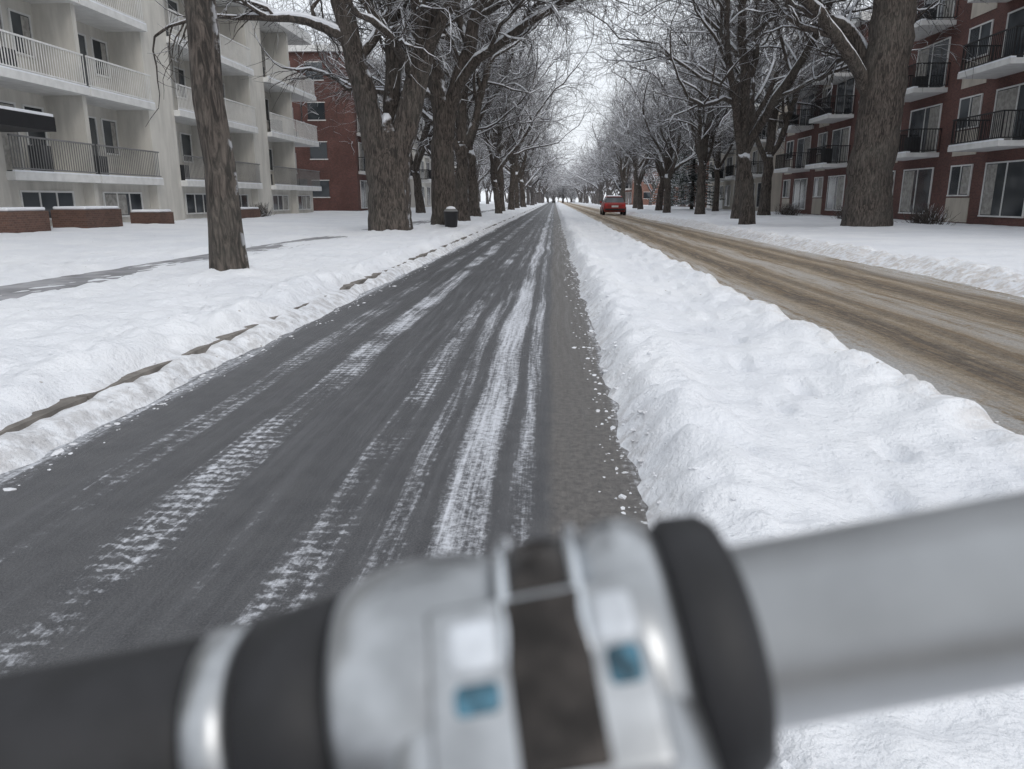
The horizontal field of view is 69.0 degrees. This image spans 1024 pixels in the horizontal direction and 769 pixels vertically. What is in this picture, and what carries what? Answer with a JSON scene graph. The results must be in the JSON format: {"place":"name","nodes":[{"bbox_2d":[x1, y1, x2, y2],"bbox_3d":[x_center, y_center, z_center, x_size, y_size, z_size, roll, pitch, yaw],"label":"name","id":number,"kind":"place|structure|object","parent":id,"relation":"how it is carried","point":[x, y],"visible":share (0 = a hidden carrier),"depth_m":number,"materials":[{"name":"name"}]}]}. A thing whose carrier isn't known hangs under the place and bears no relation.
{"place":"outdoors","nodes":[
{"label":"outdoors","id":0,"kind":"place"},
{"bbox_2d":[0,208,505,300],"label":"sidewalk","id":1,"kind":"structure","parent":0,"point":[8,291],"depth_m":10.43,"materials":[{"name":"concrete"}]},
{"bbox_2d":[0,201,648,674],"bbox_3d":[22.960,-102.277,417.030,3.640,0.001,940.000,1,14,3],"label":"road","id":2,"kind":"structure","parent":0,"point":[448,403],"depth_m":3.44,"materials":[{"name":"grey asphalt"}]},
{"bbox_2d":[0,221,1015,768],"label":"snow clods","id":3,"kind":"object","parent":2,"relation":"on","point":[810,761],"visible":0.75,"depth_m":3.84,"materials":[{"name":"white snow"}]},
{"bbox_2d":[0,491,1023,768],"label":"bicycle","id":4,"kind":"object","parent":2,"relation":"on","point":[690,641],"visible":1,"depth_m":0.12,"materials":[{"name":"metal"}]},
{"bbox_2d":[0,200,1023,768],"bbox_3d":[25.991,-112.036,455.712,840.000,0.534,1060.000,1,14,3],"label":"snow ground","id":5,"kind":"structure","parent":0,"point":[806,424],"depth_m":5.01,"materials":[{"name":"white snow"}]},
{"bbox_2d":[0,207,50,232],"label":"brick planter","id":6,"kind":"object","parent":5,"relation":"on","point":[22,219],"visible":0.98,"depth_m":19.86,"materials":[{"name":"brown brick"}]},
{"bbox_2d":[50,206,122,227],"bbox_3d":[-13.342,-5.108,23.486,1.100,1.000,1.900,1,14,3],"label":"brick planter","id":7,"kind":"object","parent":5,"relation":"on","point":[85,216],"visible":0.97,"depth_m":22.59,"materials":[{"name":"brown brick"}]},
{"bbox_2d":[130,209,174,223],"bbox_3d":[-13.129,-5.962,27.235,1.100,0.850,1.000,1,14,3],"label":"brick planter","id":8,"kind":"object","parent":5,"relation":"on","point":[151,216],"visible":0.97,"depth_m":26.74,"materials":[{"name":"brown brick"}]},
{"bbox_2d":[0,0,313,225],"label":"walls","id":9,"kind":"structure","parent":5,"relation":"on","point":[57,24],"depth_m":29.67,"materials":[{"name":"beige paint"}]},
{"bbox_2d":[0,108,56,131],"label":"entrance canopy","id":10,"kind":"object","parent":9,"relation":"attached to","point":[14,121],"visible":1,"depth_m":20.48,"materials":[{"name":"black metal"}]},
{"bbox_2d":[0,26,307,185],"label":"doors and clutter","id":11,"kind":"structure","parent":9,"relation":"attached to","point":[182,169],"depth_m":24.16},
{"bbox_2d":[0,0,309,217],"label":"windows","id":12,"kind":"structure","parent":9,"relation":"attached to","point":[49,201],"depth_m":28.04,"materials":[{"name":"grey glass"}]},
{"bbox_2d":[0,0,311,219],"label":"window frames","id":13,"kind":"structure","parent":9,"relation":"attached to","point":[42,108],"depth_m":28.31,"materials":[{"name":"white paint"}]},
{"bbox_2d":[0,15,309,214],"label":"curtains","id":14,"kind":"object","parent":13,"relation":"attached to","point":[110,199],"visible":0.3,"depth_m":27.20,"materials":[{"name":"white fabric"}]},
{"bbox_2d":[0,0,318,186],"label":"balcony snow","id":15,"kind":"structure","parent":9,"relation":"on","point":[24,110],"depth_m":25.98,"materials":[{"name":"white snow"}]},
{"bbox_2d":[0,0,317,141],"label":"balcony rails","id":16,"kind":"object","parent":15,"relation":"on","point":[231,103],"visible":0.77,"depth_m":28.01,"materials":[{"name":"grey metal"}]},
{"bbox_2d":[0,0,321,190],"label":"balcony slabs","id":17,"kind":"structure","parent":9,"relation":"attached to","point":[93,14],"depth_m":27.19,"materials":[{"name":"white paint"}]},
{"bbox_2d":[7,134,319,185],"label":"balcony rails","id":18,"kind":"object","parent":9,"relation":"attached to","point":[246,173],"visible":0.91,"depth_m":26.94,"materials":[{"name":"grey metal"}]},
{"bbox_2d":[216,0,311,44],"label":"roof","id":19,"kind":"structure","parent":9,"relation":"on","point":[288,28],"depth_m":43.73,"materials":[{"name":"white paint"}]},
{"bbox_2d":[184,0,249,270],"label":"boulevard tree","id":20,"kind":"object","parent":5,"relation":"on","point":[227,245],"visible":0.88,"depth_m":9.43,"materials":[{"name":"brown plant"}]},
{"bbox_2d":[241,207,260,218],"bbox_3d":[-12.792,-7.863,34.895,0.900,0.850,3.000,1,14,3],"label":"brick planter","id":21,"kind":"object","parent":5,"relation":"on","point":[250,212],"visible":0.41,"depth_m":35.12,"materials":[{"name":"brown brick"}]},
{"bbox_2d":[248,202,275,216],"bbox_3d":[-12.958,-8.987,38.312,1.258,0.810,2.780,1,14,3],"label":"bare shrub","id":22,"kind":"object","parent":5,"relation":"on","point":[263,212],"visible":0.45,"depth_m":38.22,"materials":[{"name":"brown plant"}]},
{"bbox_2d":[289,52,382,210],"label":"walls","id":23,"kind":"structure","parent":5,"relation":"on","point":[338,169],"depth_m":56.20,"materials":[{"name":"red brick"}]},
{"bbox_2d":[288,44,385,75],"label":"roof","id":24,"kind":"structure","parent":23,"relation":"on","point":[299,48],"depth_m":54.28,"materials":[{"name":"white paint"}]},
{"bbox_2d":[304,61,377,208],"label":"window frames","id":25,"kind":"structure","parent":23,"relation":"attached to","point":[327,159],"depth_m":56.79,"materials":[{"name":"white paint"}]},
{"bbox_2d":[358,122,367,206],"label":"curtains","id":26,"kind":"object","parent":25,"relation":"attached to","point":[361,165],"visible":0.11,"depth_m":57.91,"materials":[{"name":"grey fabric"}]},
{"bbox_2d":[305,62,380,207],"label":"windows","id":27,"kind":"structure","parent":23,"relation":"attached to","point":[315,152],"depth_m":56.25,"materials":[{"name":"grey glass"}]},
{"bbox_2d":[357,95,412,178],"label":"balcony slabs","id":28,"kind":"structure","parent":23,"relation":"attached to","point":[361,172],"depth_m":57.01,"materials":[{"name":"white concrete"}]},
{"bbox_2d":[356,83,411,175],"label":"balcony rails","id":29,"kind":"object","parent":28,"relation":"on","point":[364,157],"visible":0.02,"depth_m":56.88,"materials":[{"name":"black metal"}]},
{"bbox_2d":[146,0,568,230],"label":"elm tree","id":30,"kind":"object","parent":5,"relation":"on","point":[388,137],"visible":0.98,"depth_m":22.50,"materials":[{"name":"brown plant"}]},
{"bbox_2d":[410,130,430,207],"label":"walls","id":31,"kind":"structure","parent":5,"relation":"on","point":[424,184],"depth_m":83.23,"materials":[{"name":"beige paint"}]},
{"bbox_2d":[415,135,430,205],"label":"window frames","id":32,"kind":"structure","parent":31,"relation":"attached to","point":[422,163],"depth_m":87.09,"materials":[{"name":"white paint"}]},
{"bbox_2d":[417,141,429,204],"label":"windows","id":33,"kind":"structure","parent":31,"relation":"attached to","point":[428,188],"depth_m":87.89,"materials":[{"name":"grey glass"}]},
{"bbox_2d":[415,152,455,182],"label":"balcony slabs","id":34,"kind":"structure","parent":31,"relation":"attached to","point":[427,181],"depth_m":80.62,"materials":[{"name":"white concrete"}]},
{"bbox_2d":[414,142,455,179],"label":"balcony rails","id":35,"kind":"object","parent":34,"relation":"on","point":[425,173],"visible":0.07,"depth_m":81.09,"materials":[{"name":"black metal"}]},
{"bbox_2d":[328,19,540,172],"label":"elm tree","id":36,"kind":"object","parent":5,"relation":"on","point":[418,138],"visible":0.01,"depth_m":68.84,"materials":[{"name":"brown plant"}]},
{"bbox_2d":[443,206,457,227],"bbox_3d":[-2.218,-6.083,27.098,0.550,0.780,0.550,1,14,3],"label":"litter bin","id":37,"kind":"object","parent":5,"relation":"on","point":[450,216],"visible":0.88,"depth_m":26.91,"materials":[{"name":"black metal"}]},
{"bbox_2d":[241,0,676,224],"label":"elm tree","id":38,"kind":"object","parent":5,"relation":"on","point":[443,185],"visible":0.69,"depth_m":26.48,"materials":[{"name":"brown plant"}]},
{"bbox_2d":[470,12,591,207],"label":"elm tree","id":39,"kind":"object","parent":5,"relation":"on","point":[518,174],"visible":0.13,"depth_m":87.02,"materials":[{"name":"brown plant"}]},
{"bbox_2d":[266,0,861,205],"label":"distant trees","id":40,"kind":"object","parent":5,"relation":"on","point":[583,184],"visible":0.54,"depth_m":141.81,"materials":[{"name":"grey plant"}]},
{"bbox_2d":[579,57,651,200],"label":"elm tree","id":41,"kind":"object","parent":5,"relation":"on","point":[624,174],"visible":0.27,"depth_m":106.39,"materials":[{"name":"brown plant"}]},
{"bbox_2d":[574,27,671,207],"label":"elm tree","id":42,"kind":"object","parent":5,"relation":"on","point":[635,203],"visible":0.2,"depth_m":93.85,"materials":[{"name":"brown plant"}]},
{"bbox_2d":[584,41,707,208],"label":"elm tree","id":43,"kind":"object","parent":5,"relation":"on","point":[639,187],"visible":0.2,"depth_m":83.90,"materials":[{"name":"brown plant"}]},
{"bbox_2d":[625,171,677,204],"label":"walls","id":44,"kind":"structure","parent":5,"relation":"on","point":[645,189],"depth_m":144.13,"materials":[{"name":"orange brick"}]},
{"bbox_2d":[625,192,631,202],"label":"window frames","id":45,"kind":"structure","parent":44,"relation":"attached to","point":[628,197],"depth_m":149.87,"materials":[{"name":"white paint"}]},
{"bbox_2d":[626,177,650,202],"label":"windows","id":46,"kind":"structure","parent":44,"relation":"attached to","point":[646,195],"depth_m":144.24,"materials":[{"name":"grey glass"}]},
{"bbox_2d":[647,145,689,203],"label":"spruce tree","id":47,"kind":"object","parent":5,"relation":"on","point":[652,199],"visible":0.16,"depth_m":103.17,"materials":[{"name":"green plant"}]},
{"bbox_2d":[574,9,764,212],"bbox_3d":[15.930,-23.911,65.122,21.634,17.780,15.123,-8,16,-28],"label":"elm tree","id":48,"kind":"object","parent":5,"relation":"on","point":[666,165],"visible":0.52,"depth_m":62.55,"materials":[{"name":"brown plant"}]},
{"bbox_2d":[677,141,708,207],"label":"walls","id":49,"kind":"structure","parent":5,"relation":"on","point":[694,185],"depth_m":101.36,"materials":[{"name":"red brick"}]},
{"bbox_2d":[678,149,696,204],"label":"window frames","id":50,"kind":"structure","parent":49,"relation":"attached to","point":[686,189],"depth_m":107.30,"materials":[{"name":"white paint"}]},
{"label":"roof","id":51,"kind":"object","parent":49,"relation":"on","visible":0},
{"bbox_2d":[672,154,697,184],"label":"balcony rails","id":52,"kind":"object","parent":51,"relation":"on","point":[684,177],"visible":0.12,"depth_m":103.36,"materials":[{"name":"black metal"}]},
{"bbox_2d":[663,139,723,208],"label":"spruce tree","id":53,"kind":"object","parent":5,"relation":"on","point":[693,180],"visible":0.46,"depth_m":77.83,"materials":[{"name":"green plant"}]},
{"bbox_2d":[706,71,787,211],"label":"walls","id":54,"kind":"structure","parent":5,"relation":"on","point":[776,188],"depth_m":64.18,"materials":[{"name":"beige paint"}]},
{"bbox_2d":[707,101,761,208],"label":"spandrel panels","id":55,"kind":"object","parent":54,"relation":"attached to","point":[721,201],"visible":0.17,"depth_m":80.17,"materials":[{"name":"white paint"}]},
{"bbox_2d":[705,104,765,181],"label":"balcony slabs","id":56,"kind":"structure","parent":54,"relation":"attached to","point":[733,177],"depth_m":69.41,"materials":[{"name":"white concrete"}]},
{"bbox_2d":[706,90,766,178],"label":"balcony rails","id":57,"kind":"object","parent":56,"relation":"on","point":[730,171],"visible":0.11,"depth_m":69.95,"materials":[{"name":"black metal"}]},
{"bbox_2d":[719,99,760,177],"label":"balcony furniture","id":58,"kind":"object","parent":56,"relation":"on","point":[720,173],"visible":0.13,"depth_m":77.57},
{"bbox_2d":[707,117,766,207],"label":"window frames","id":59,"kind":"structure","parent":54,"relation":"attached to","point":[735,165],"depth_m":75.52,"materials":[{"name":"white paint"}]},
{"bbox_2d":[708,119,767,204],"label":"curtains","id":60,"kind":"object","parent":59,"relation":"attached to","point":[728,196],"visible":0.2,"depth_m":76.66,"materials":[{"name":"grey fabric"}]},
{"bbox_2d":[708,82,770,206],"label":"windows","id":61,"kind":"structure","parent":54,"relation":"attached to","point":[759,184],"depth_m":75.76,"materials":[{"name":"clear glass"}]},
{"bbox_2d":[629,0,868,218],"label":"elm tree","id":62,"kind":"object","parent":5,"relation":"on","point":[735,211],"visible":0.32,"depth_m":41.16,"materials":[{"name":"brown plant"}]},
{"bbox_2d":[535,0,979,224],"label":"elm tree","id":63,"kind":"object","parent":5,"relation":"on","point":[743,100],"visible":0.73,"depth_m":31.86,"materials":[{"name":"brown plant"}]},
{"bbox_2d":[773,202,806,215],"bbox_3d":[18.329,-11.771,49.832,1.606,0.918,3.988,1,14,3],"label":"bare shrub","id":64,"kind":"object","parent":5,"relation":"on","point":[786,210],"visible":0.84,"depth_m":49.37,"materials":[{"name":"brown plant"}]},
{"bbox_2d":[779,21,869,215],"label":"walls","id":65,"kind":"structure","parent":5,"relation":"on","point":[811,174],"depth_m":49.42,"materials":[{"name":"red brick"}]},
{"bbox_2d":[781,85,831,213],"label":"spandrel panels","id":66,"kind":"object","parent":65,"relation":"attached to","point":[816,205],"visible":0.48,"depth_m":50.20,"materials":[{"name":"beige paint"}]},
{"bbox_2d":[774,72,853,172],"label":"balcony slabs","id":67,"kind":"structure","parent":65,"relation":"attached to","point":[831,118],"depth_m":45.95,"materials":[{"name":"white concrete"}]},
{"bbox_2d":[791,108,831,163],"bbox_3d":[19.763,-17.408,49.387,0.500,5.796,8.052,1,14,3],"label":"balcony furniture","id":68,"kind":"object","parent":67,"relation":"on","point":[828,153],"visible":0.25,"depth_m":46.16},
{"bbox_2d":[775,53,855,168],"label":"balcony rails","id":69,"kind":"object","parent":67,"relation":"attached to","point":[809,157],"visible":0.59,"depth_m":46.27,"materials":[{"name":"black metal"}]},
{"bbox_2d":[783,58,853,209],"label":"windows","id":70,"kind":"structure","parent":65,"relation":"attached to","point":[832,180],"depth_m":48.03,"materials":[{"name":"grey glass"}]},
{"bbox_2d":[782,47,854,210],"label":"window frames","id":71,"kind":"structure","parent":65,"relation":"attached to","point":[818,153],"depth_m":49.00,"materials":[{"name":"white paint"}]},
{"bbox_2d":[787,49,848,208],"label":"curtains","id":72,"kind":"object","parent":71,"relation":"attached to","point":[840,185],"visible":0.59,"depth_m":46.18,"materials":[{"name":"white fabric"}]},
{"bbox_2d":[774,9,871,169],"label":"roof snow","id":73,"kind":"structure","parent":65,"relation":"on","point":[814,118],"depth_m":46.10,"materials":[{"name":"white snow"}]},
{"bbox_2d":[793,11,871,60],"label":"roof","id":74,"kind":"structure","parent":65,"relation":"on","point":[863,17],"depth_m":42.17,"materials":[{"name":"white paint"}]},
{"bbox_2d":[682,0,987,226],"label":"elm tree","id":75,"kind":"object","parent":5,"relation":"on","point":[877,63],"visible":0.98,"depth_m":26.45,"materials":[{"name":"brown plant"}]},
{"bbox_2d":[830,205,842,218],"bbox_3d":[17.733,-9.002,38.994,1.430,0.809,3.364,1,14,3],"label":"bare shrub","id":76,"kind":"object","parent":5,"relation":"on","point":[838,215],"visible":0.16,"depth_m":39.53,"materials":[{"name":"brown plant"}]},
{"bbox_2d":[895,203,959,225],"bbox_3d":[17.438,-7.185,31.306,1.459,0.923,4.239,1,14,3],"label":"bare shrub","id":77,"kind":"object","parent":5,"relation":"on","point":[930,217],"visible":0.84,"depth_m":30.93,"materials":[{"name":"brown plant"}]},
{"bbox_2d":[893,0,1023,226],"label":"walls","id":78,"kind":"structure","parent":5,"relation":"on","point":[945,160],"depth_m":32.61,"materials":[{"name":"red brick"}]},
{"bbox_2d":[895,3,997,221],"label":"spandrel panels","id":79,"kind":"object","parent":78,"relation":"attached to","point":[956,206],"visible":0.33,"depth_m":31.94,"materials":[{"name":"beige paint"}]},
{"bbox_2d":[892,0,1023,217],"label":"window frames","id":80,"kind":"structure","parent":78,"relation":"attached to","point":[980,108],"depth_m":31.71,"materials":[{"name":"white paint"}]},
{"bbox_2d":[893,0,1023,216],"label":"windows","id":81,"kind":"structure","parent":78,"relation":"attached to","point":[1013,201],"depth_m":30.59,"materials":[{"name":"grey glass"}]},
{"bbox_2d":[900,0,1018,214],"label":"curtains","id":82,"kind":"object","parent":81,"relation":"attached to","point":[1007,99],"visible":0.68,"depth_m":31.31,"materials":[{"name":"white fabric"}]},
{"bbox_2d":[896,0,1023,160],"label":"balcony slabs","id":83,"kind":"structure","parent":78,"relation":"attached to","point":[1005,67],"depth_m":29.55,"materials":[{"name":"white concrete"}]},
{"bbox_2d":[903,4,936,152],"bbox_3d":[18.311,-11.408,23.875,0.500,6.442,22.665,1,14,3],"label":"balcony railing","id":84,"kind":"object","parent":83,"relation":"on","point":[915,138],"visible":0.31,"depth_m":34.37,"materials":[{"name":"black metal"}]},
{"bbox_2d":[898,19,1015,153],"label":"balcony snow","id":85,"kind":"structure","parent":83,"relation":"on","point":[958,73],"depth_m":28.70,"materials":[{"name":"white snow"}]},
{"bbox_2d":[898,0,1023,151],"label":"balcony rails","id":86,"kind":"object","parent":83,"relation":"on","point":[977,46],"visible":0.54,"depth_m":29.34,"materials":[{"name":"black metal"}]},
{"bbox_2d":[262,0,872,200],"label":"sky","id":87,"kind":"structure","parent":0,"point":[603,80],"materials":[{"name":"white"}]},
{"bbox_2d":[558,201,1023,434],"bbox_3d":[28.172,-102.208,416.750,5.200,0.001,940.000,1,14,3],"label":"road","id":88,"kind":"structure","parent":0,"point":[956,339],"depth_m":8.62,"materials":[{"name":"brown asphalt"}]},
{"bbox_2d":[600,195,625,214],"bbox_3d":[8.120,-14.427,59.909,2.040,1.520,4.350,1,14,3],"label":"red car","id":89,"kind":"object","parent":88,"relation":"on","point":[613,203],"visible":0.99,"depth_m":58.03,"materials":[{"name":"paint"}]},
{"label":"frozen ground","id":90,"kind":"structure","parent":0,"visible":0},
{"bbox_2d":[0,203,545,435],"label":"kerb","id":91,"kind":"structure","parent":90,"relation":"on","point":[61,405],"depth_m":4.75,"materials":[{"name":"concrete"}]},
{"bbox_2d":[258,0,596,216],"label":"elm tree","id":92,"kind":"object","parent":90,"relation":"on","point":[473,195],"visible":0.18,"depth_m":43.50,"materials":[{"name":"brown plant"}]},
{"bbox_2d":[309,6,559,212],"bbox_3d":[-3.860,-21.523,50.567,20.682,19.998,22.091,5,15,18],"label":"elm tree","id":93,"kind":"object","parent":90,"relation":"on","point":[415,164],"visible":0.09,"depth_m":51.37,"materials":[{"name":"brown plant"}]},
{"bbox_2d":[288,0,609,220],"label":"elm tree","id":94,"kind":"object","parent":90,"relation":"on","point":[464,135],"visible":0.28,"depth_m":36.17,"materials":[{"name":"brown plant"}]},
{"bbox_2d":[469,65,573,206],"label":"elm tree","id":95,"kind":"object","parent":90,"relation":"on","point":[521,188],"visible":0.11,"depth_m":101.27,"materials":[{"name":"brown plant"}]},
{"bbox_2d":[414,1,630,213],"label":"elm tree","id":96,"kind":"object","parent":90,"relation":"on","point":[495,170],"visible":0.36,"depth_m":53.78,"materials":[{"name":"brown plant"}]},
{"bbox_2d":[444,6,607,210],"bbox_3d":[-1.709,-26.700,62.671,16.859,24.224,18.325,11,18,38],"label":"elm tree","id":97,"kind":"object","parent":90,"relation":"on","point":[500,180],"visible":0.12,"depth_m":63.35,"materials":[{"name":"brown plant"}]},
{"bbox_2d":[482,1,590,209],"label":"elm tree","id":98,"kind":"object","parent":90,"relation":"on","point":[514,162],"visible":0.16,"depth_m":75.00,"materials":[{"name":"brown plant"}]},
{"bbox_2d":[594,32,735,210],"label":"elm tree","id":99,"kind":"object","parent":90,"relation":"on","point":[659,198],"visible":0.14,"depth_m":71.46,"materials":[{"name":"brown plant"}]},
{"bbox_2d":[611,0,774,213],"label":"elm tree","id":100,"kind":"object","parent":90,"relation":"on","point":[703,149],"visible":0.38,"depth_m":53.73,"materials":[{"name":"brown plant"}]},
{"bbox_2d":[645,19,790,210],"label":"elm tree","id":101,"kind":"object","parent":90,"relation":"on","point":[715,204],"visible":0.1,"depth_m":66.29,"materials":[{"name":"brown plant"}]},
{"bbox_2d":[633,0,872,214],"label":"elm tree","id":102,"kind":"object","parent":90,"relation":"on","point":[772,147],"visible":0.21,"depth_m":48.47,"materials":[{"name":"brown plant"}]}
]}

